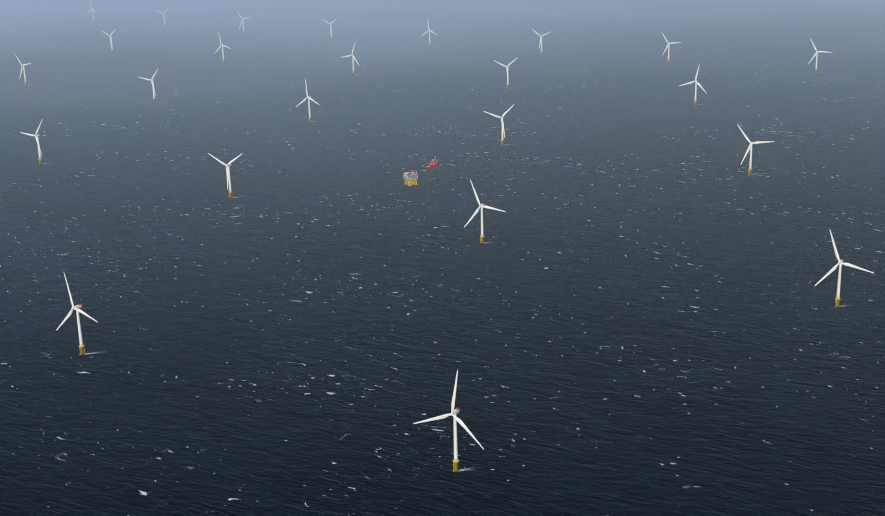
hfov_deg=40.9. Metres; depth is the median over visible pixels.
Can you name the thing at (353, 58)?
wind turbine
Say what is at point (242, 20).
wind turbine
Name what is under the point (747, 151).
wind turbine
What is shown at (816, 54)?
wind turbine
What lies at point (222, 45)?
wind turbine
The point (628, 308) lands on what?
sea
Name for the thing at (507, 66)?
wind turbine
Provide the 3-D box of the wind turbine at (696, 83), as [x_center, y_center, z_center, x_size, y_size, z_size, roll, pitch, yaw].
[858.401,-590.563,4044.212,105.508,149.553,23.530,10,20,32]
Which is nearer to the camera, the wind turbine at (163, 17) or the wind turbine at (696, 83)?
the wind turbine at (696, 83)
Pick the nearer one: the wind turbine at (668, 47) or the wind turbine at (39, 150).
the wind turbine at (39, 150)
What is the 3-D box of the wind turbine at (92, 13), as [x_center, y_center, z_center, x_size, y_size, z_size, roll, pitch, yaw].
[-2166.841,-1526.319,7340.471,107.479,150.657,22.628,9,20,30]
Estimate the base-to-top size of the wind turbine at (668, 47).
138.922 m
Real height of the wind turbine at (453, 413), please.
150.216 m
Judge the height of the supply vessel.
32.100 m
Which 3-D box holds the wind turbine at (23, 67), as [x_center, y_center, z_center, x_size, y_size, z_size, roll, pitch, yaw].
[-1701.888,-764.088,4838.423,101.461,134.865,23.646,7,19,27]
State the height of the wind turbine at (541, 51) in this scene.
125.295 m
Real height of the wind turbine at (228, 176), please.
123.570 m
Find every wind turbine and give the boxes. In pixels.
[16,56,30,85]
[20,119,42,163]
[56,271,96,354]
[86,4,97,22]
[102,29,115,52]
[139,69,157,102]
[156,9,167,27]
[208,153,242,197]
[214,32,230,62]
[236,10,250,33]
[296,79,318,121]
[322,19,335,39]
[340,43,358,74]
[413,369,484,471]
[420,22,436,46]
[464,179,505,242]
[484,105,512,144]
[494,57,517,88]
[531,28,551,54]
[662,33,680,62]
[679,64,706,104]
[737,124,774,174]
[808,38,832,72]
[815,230,873,306]
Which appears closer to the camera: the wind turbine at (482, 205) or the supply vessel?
the wind turbine at (482, 205)
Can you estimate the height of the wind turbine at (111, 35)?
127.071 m
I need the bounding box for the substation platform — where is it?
[404,170,417,185]
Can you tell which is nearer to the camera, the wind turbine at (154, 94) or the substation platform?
the substation platform
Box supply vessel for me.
[422,158,440,169]
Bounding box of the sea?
[0,0,884,515]
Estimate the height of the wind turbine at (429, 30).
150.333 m
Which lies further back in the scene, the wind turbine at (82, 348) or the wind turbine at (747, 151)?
the wind turbine at (747, 151)
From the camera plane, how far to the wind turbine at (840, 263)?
2059.64 m
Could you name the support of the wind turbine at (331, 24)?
on the sea
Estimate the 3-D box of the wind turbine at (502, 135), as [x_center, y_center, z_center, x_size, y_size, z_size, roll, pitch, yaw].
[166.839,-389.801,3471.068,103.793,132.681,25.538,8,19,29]
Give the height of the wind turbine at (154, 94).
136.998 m
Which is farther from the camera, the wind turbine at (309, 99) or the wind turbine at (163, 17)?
the wind turbine at (163, 17)

